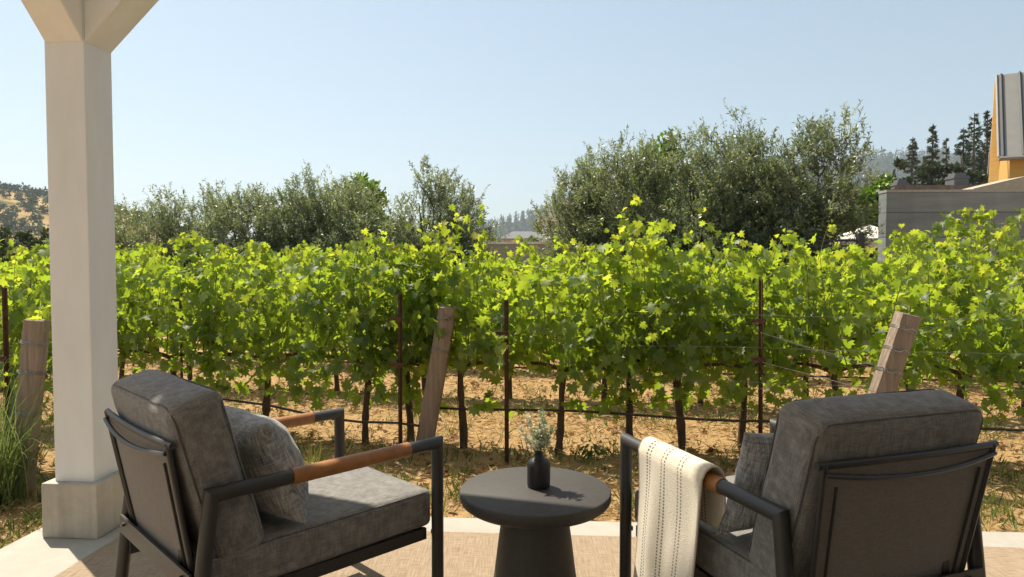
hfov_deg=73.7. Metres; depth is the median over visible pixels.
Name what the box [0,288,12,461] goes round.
steel stake
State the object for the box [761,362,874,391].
trellis wire
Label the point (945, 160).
conifer
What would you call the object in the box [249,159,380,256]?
olive tree
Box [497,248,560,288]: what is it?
grape vine
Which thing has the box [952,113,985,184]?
conifer
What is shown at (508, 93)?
sky
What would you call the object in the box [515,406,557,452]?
flower sprig
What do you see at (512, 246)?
garden wall
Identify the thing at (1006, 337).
grape vine
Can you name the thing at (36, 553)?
patio
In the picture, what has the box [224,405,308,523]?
throw pillow
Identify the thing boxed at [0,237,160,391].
grape vine
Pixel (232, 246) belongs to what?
vine
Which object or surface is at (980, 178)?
oak tree
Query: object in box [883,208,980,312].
grape vine
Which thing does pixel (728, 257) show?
grape vine
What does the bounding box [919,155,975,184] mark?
oak tree
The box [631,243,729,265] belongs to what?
grape vine
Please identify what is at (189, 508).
lounge chair
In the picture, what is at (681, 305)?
grape vine
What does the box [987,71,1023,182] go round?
gabled house
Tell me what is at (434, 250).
grape vine
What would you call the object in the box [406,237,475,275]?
vine
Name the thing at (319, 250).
grape vine
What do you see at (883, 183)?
broadleaf tree
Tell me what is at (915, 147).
conifer
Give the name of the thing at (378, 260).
grape vine
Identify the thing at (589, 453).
broadleaf weed
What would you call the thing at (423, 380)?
grape vine
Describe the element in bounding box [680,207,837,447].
grape vine
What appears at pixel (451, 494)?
weeds
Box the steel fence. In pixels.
[808,233,864,345]
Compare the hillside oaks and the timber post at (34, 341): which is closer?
the timber post at (34, 341)
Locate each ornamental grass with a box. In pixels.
[0,340,54,513]
[0,348,53,463]
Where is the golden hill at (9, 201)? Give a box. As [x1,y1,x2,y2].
[0,189,233,252]
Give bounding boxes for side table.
[459,467,610,576]
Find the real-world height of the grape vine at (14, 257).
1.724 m
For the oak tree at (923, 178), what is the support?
on the ground at (604, 432)
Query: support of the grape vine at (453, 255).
on the ground at (604, 432)
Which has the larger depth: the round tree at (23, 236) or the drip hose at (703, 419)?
the round tree at (23, 236)
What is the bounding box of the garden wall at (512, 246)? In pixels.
[471,242,621,277]
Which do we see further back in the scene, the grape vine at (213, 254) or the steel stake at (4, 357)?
the grape vine at (213, 254)
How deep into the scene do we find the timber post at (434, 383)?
4.85 m
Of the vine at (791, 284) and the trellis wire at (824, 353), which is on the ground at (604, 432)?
the vine at (791, 284)
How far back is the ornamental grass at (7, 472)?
3.83 m
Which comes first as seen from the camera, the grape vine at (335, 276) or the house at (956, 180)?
the grape vine at (335, 276)
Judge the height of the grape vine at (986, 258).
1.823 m
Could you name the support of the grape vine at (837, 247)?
on the ground at (604, 432)
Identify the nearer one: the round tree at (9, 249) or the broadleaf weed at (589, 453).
the broadleaf weed at (589, 453)
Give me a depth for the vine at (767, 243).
11.22 m
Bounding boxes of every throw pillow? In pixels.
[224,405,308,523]
[715,432,774,535]
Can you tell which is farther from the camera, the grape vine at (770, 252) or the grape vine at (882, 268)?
the grape vine at (882, 268)
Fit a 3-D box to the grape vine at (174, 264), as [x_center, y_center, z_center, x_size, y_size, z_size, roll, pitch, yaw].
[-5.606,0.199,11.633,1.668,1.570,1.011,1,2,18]
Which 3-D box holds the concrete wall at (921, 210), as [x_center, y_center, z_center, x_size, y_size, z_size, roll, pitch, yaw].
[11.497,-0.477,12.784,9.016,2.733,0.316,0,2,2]
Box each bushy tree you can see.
[480,228,504,241]
[514,235,540,241]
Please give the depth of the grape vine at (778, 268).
9.71 m
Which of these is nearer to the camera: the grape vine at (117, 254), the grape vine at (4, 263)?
the grape vine at (4, 263)
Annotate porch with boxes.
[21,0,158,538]
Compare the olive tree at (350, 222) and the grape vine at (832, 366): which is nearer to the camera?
the grape vine at (832, 366)
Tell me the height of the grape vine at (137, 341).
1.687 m
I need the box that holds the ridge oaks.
[0,181,240,240]
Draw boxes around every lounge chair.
[103,369,443,576]
[619,388,998,576]
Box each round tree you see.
[0,225,48,262]
[4,230,127,261]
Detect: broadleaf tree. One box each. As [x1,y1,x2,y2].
[332,171,392,251]
[613,128,711,232]
[841,173,895,275]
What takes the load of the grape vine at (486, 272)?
on the ground at (604, 432)
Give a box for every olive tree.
[42,194,195,265]
[140,178,258,262]
[191,182,319,255]
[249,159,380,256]
[303,164,438,268]
[360,154,508,266]
[524,146,647,271]
[545,124,705,263]
[626,125,776,264]
[675,98,846,261]
[705,99,889,286]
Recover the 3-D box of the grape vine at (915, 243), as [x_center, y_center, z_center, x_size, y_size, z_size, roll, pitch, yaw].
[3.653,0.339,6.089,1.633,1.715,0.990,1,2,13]
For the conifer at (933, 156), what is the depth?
59.52 m
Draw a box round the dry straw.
[0,351,1023,546]
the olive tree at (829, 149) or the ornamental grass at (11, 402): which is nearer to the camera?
the ornamental grass at (11, 402)
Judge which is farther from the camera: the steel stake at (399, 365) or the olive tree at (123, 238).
the olive tree at (123, 238)
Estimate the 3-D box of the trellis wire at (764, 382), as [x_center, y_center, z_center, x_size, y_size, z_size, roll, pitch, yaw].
[2.500,0.635,4.387,6.119,0.008,0.002,0,2,11]
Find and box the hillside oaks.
[0,183,238,257]
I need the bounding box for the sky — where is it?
[0,0,1023,249]
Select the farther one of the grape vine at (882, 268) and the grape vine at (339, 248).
the grape vine at (339, 248)
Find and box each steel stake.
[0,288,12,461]
[172,291,182,377]
[389,294,403,443]
[495,300,509,464]
[751,279,765,432]
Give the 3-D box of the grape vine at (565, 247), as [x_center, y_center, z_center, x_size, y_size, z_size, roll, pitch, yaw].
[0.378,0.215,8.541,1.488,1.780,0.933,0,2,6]
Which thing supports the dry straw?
on the ground at (604, 432)
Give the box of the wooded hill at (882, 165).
[462,156,988,260]
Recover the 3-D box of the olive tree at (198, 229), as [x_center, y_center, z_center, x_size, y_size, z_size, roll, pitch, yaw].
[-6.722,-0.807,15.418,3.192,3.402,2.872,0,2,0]
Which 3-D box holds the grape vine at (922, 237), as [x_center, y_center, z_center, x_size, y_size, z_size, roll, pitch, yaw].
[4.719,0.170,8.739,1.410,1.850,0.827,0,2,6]
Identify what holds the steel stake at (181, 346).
on the ground at (604, 432)
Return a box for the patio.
[0,517,1023,576]
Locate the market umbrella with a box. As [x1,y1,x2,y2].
[835,225,877,257]
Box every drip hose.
[51,388,418,426]
[118,355,1022,382]
[440,407,1023,431]
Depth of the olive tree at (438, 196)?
13.60 m
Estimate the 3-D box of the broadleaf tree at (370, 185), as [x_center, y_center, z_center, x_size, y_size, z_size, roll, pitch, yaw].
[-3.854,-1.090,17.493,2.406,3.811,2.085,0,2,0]
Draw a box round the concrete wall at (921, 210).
[876,189,1023,332]
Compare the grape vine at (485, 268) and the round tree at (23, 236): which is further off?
the round tree at (23, 236)
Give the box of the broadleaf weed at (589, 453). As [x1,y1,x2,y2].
[577,440,612,460]
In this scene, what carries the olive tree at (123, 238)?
on the ground at (604, 432)
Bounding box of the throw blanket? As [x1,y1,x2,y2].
[633,436,726,576]
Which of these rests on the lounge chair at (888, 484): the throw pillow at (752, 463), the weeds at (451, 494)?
the throw pillow at (752, 463)
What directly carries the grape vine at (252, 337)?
on the ground at (604, 432)
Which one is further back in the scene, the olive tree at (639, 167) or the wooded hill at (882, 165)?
the wooded hill at (882, 165)
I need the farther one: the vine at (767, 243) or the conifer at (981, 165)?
the conifer at (981, 165)
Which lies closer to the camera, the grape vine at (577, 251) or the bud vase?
the bud vase
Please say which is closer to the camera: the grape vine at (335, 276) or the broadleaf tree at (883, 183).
the grape vine at (335, 276)
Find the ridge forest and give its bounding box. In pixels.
[420,147,989,237]
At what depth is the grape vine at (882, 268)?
9.43 m
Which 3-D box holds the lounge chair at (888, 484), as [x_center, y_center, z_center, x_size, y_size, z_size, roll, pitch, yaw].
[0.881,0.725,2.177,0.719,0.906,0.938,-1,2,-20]
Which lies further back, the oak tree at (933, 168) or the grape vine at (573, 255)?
the oak tree at (933, 168)
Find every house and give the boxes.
[500,231,541,241]
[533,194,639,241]
[890,173,1023,189]
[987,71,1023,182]
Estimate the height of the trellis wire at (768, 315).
0.012 m
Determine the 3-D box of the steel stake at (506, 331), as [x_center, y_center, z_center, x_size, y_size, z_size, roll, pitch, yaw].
[-0.062,0.688,4.599,0.101,1.220,0.040,0,2,0]
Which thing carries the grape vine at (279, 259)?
on the ground at (604, 432)
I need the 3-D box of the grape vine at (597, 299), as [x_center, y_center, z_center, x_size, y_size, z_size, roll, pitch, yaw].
[0.460,0.434,4.766,1.659,1.625,0.825,0,2,11]
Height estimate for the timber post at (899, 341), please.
1.148 m
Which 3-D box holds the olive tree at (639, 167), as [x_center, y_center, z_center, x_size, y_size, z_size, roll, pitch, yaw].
[2.437,-1.094,13.426,3.582,4.124,3.174,0,2,0]
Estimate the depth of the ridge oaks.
319.12 m
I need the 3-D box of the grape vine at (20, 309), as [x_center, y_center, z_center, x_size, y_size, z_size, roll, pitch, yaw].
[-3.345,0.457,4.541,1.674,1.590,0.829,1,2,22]
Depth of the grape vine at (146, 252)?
11.83 m
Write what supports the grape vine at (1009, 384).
on the ground at (604, 432)
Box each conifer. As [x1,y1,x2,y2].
[903,137,920,184]
[924,125,943,183]
[941,137,949,178]
[951,128,976,184]
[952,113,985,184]
[973,110,991,184]
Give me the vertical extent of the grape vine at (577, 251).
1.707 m
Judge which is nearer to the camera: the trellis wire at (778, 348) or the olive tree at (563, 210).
the trellis wire at (778, 348)
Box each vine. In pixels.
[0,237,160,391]
[0,240,53,436]
[0,249,28,260]
[0,261,28,329]
[7,245,46,284]
[115,242,163,307]
[115,247,155,290]
[116,231,253,396]
[116,241,184,378]
[117,230,253,382]
[117,230,383,416]
[121,255,187,350]
[148,254,202,296]
[171,236,300,325]
[176,251,257,322]
[207,239,314,362]
[210,245,310,389]
[240,223,442,444]
[254,246,396,390]
[274,239,389,333]
[284,242,404,351]
[289,204,492,441]
[311,243,349,346]
[335,204,543,448]
[363,245,407,296]
[368,252,480,393]
[404,241,485,288]
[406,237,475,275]
[443,243,516,368]
[444,235,575,397]
[457,235,687,454]
[473,252,514,277]
[477,252,531,297]
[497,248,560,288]
[498,235,595,362]
[517,251,588,316]
[533,247,662,400]
[542,194,705,435]
[551,238,613,336]
[551,249,608,272]
[561,243,662,344]
[572,214,777,450]
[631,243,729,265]
[632,230,776,404]
[670,254,754,338]
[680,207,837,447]
[708,247,797,315]
[712,234,793,347]
[728,229,909,395]
[746,239,964,407]
[748,245,839,352]
[775,250,831,345]
[779,241,877,307]
[816,248,930,353]
[831,229,1023,389]
[835,232,939,327]
[845,251,916,327]
[851,243,1023,434]
[882,204,1023,367]
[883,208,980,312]
[915,252,1023,377]
[936,218,1023,417]
[965,206,1023,293]
[995,260,1023,299]
[1001,313,1023,405]
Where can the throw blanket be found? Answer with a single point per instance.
(677, 501)
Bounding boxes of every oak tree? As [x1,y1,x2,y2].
[847,156,942,257]
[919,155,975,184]
[949,161,988,184]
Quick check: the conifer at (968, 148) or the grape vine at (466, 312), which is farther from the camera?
the conifer at (968, 148)
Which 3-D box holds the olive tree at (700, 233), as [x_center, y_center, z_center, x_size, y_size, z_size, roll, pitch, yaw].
[3.594,-1.070,12.880,3.104,4.118,3.247,1,2,29]
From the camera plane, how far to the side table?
2.41 m
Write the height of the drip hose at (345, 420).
0.101 m
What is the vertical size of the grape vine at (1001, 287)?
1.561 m
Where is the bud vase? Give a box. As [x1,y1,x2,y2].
[527,450,549,489]
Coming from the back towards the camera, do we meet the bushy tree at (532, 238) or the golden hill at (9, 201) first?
the golden hill at (9, 201)
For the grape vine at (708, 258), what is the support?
on the ground at (604, 432)
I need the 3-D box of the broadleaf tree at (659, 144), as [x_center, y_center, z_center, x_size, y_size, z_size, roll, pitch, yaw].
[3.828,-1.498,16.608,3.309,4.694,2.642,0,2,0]
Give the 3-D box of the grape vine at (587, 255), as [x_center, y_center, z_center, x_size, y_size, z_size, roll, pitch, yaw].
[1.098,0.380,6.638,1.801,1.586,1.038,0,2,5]
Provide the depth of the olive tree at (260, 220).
14.38 m
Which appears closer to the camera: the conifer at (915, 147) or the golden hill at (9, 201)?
the conifer at (915, 147)
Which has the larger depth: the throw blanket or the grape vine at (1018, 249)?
the grape vine at (1018, 249)
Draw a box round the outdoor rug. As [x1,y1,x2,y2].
[54,531,1023,576]
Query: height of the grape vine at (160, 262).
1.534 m
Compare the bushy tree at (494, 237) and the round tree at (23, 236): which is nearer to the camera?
the round tree at (23, 236)
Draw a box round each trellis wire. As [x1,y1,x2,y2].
[450,372,1020,390]
[467,341,999,353]
[482,311,971,318]
[760,332,883,371]
[761,332,883,367]
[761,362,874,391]
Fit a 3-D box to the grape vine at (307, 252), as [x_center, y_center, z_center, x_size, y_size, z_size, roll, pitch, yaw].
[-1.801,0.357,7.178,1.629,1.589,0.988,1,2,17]
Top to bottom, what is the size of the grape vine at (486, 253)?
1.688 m
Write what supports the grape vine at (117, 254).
on the ground at (604, 432)
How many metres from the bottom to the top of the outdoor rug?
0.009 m
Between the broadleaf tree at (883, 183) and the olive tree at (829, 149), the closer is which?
the olive tree at (829, 149)
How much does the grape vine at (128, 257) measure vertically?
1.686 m
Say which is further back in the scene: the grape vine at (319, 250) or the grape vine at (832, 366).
the grape vine at (319, 250)
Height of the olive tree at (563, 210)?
3.884 m
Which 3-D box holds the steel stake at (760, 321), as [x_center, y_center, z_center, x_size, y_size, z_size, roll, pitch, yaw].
[1.665,0.617,4.636,0.104,1.360,0.040,0,2,0]
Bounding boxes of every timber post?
[10,319,50,496]
[416,304,456,454]
[867,311,921,393]
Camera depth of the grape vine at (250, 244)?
9.17 m
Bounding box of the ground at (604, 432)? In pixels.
[0,274,1023,546]
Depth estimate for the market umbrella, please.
14.09 m
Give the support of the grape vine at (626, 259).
on the ground at (604, 432)
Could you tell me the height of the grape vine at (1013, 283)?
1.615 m
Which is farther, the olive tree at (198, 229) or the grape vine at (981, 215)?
the olive tree at (198, 229)
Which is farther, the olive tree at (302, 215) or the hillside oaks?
the hillside oaks
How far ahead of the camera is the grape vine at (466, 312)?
4.90 m
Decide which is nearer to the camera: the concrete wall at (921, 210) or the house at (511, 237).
the concrete wall at (921, 210)
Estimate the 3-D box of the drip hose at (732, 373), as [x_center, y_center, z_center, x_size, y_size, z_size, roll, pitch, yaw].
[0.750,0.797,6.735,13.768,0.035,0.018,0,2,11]
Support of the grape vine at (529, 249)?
on the ground at (604, 432)
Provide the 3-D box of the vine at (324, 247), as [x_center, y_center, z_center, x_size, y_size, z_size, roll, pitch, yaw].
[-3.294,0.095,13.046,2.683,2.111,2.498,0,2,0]
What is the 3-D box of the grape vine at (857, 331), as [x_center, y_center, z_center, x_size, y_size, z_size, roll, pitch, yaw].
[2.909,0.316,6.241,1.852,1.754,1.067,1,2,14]
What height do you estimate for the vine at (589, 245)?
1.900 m
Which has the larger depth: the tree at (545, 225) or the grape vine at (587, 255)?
the tree at (545, 225)
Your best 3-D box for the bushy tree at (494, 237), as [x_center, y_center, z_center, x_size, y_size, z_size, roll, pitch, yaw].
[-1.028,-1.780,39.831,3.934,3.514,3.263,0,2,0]
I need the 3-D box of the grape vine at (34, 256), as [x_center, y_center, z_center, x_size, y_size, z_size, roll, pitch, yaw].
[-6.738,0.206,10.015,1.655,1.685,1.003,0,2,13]
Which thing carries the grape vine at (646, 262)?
on the ground at (604, 432)
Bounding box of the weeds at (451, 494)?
[0,379,1023,548]
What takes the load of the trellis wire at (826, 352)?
attached to the steel stake at (760, 321)
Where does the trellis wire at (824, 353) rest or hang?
attached to the steel stake at (760, 321)
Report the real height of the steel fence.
1.853 m
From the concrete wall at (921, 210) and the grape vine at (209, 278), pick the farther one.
the concrete wall at (921, 210)
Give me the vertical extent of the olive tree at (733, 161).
4.366 m

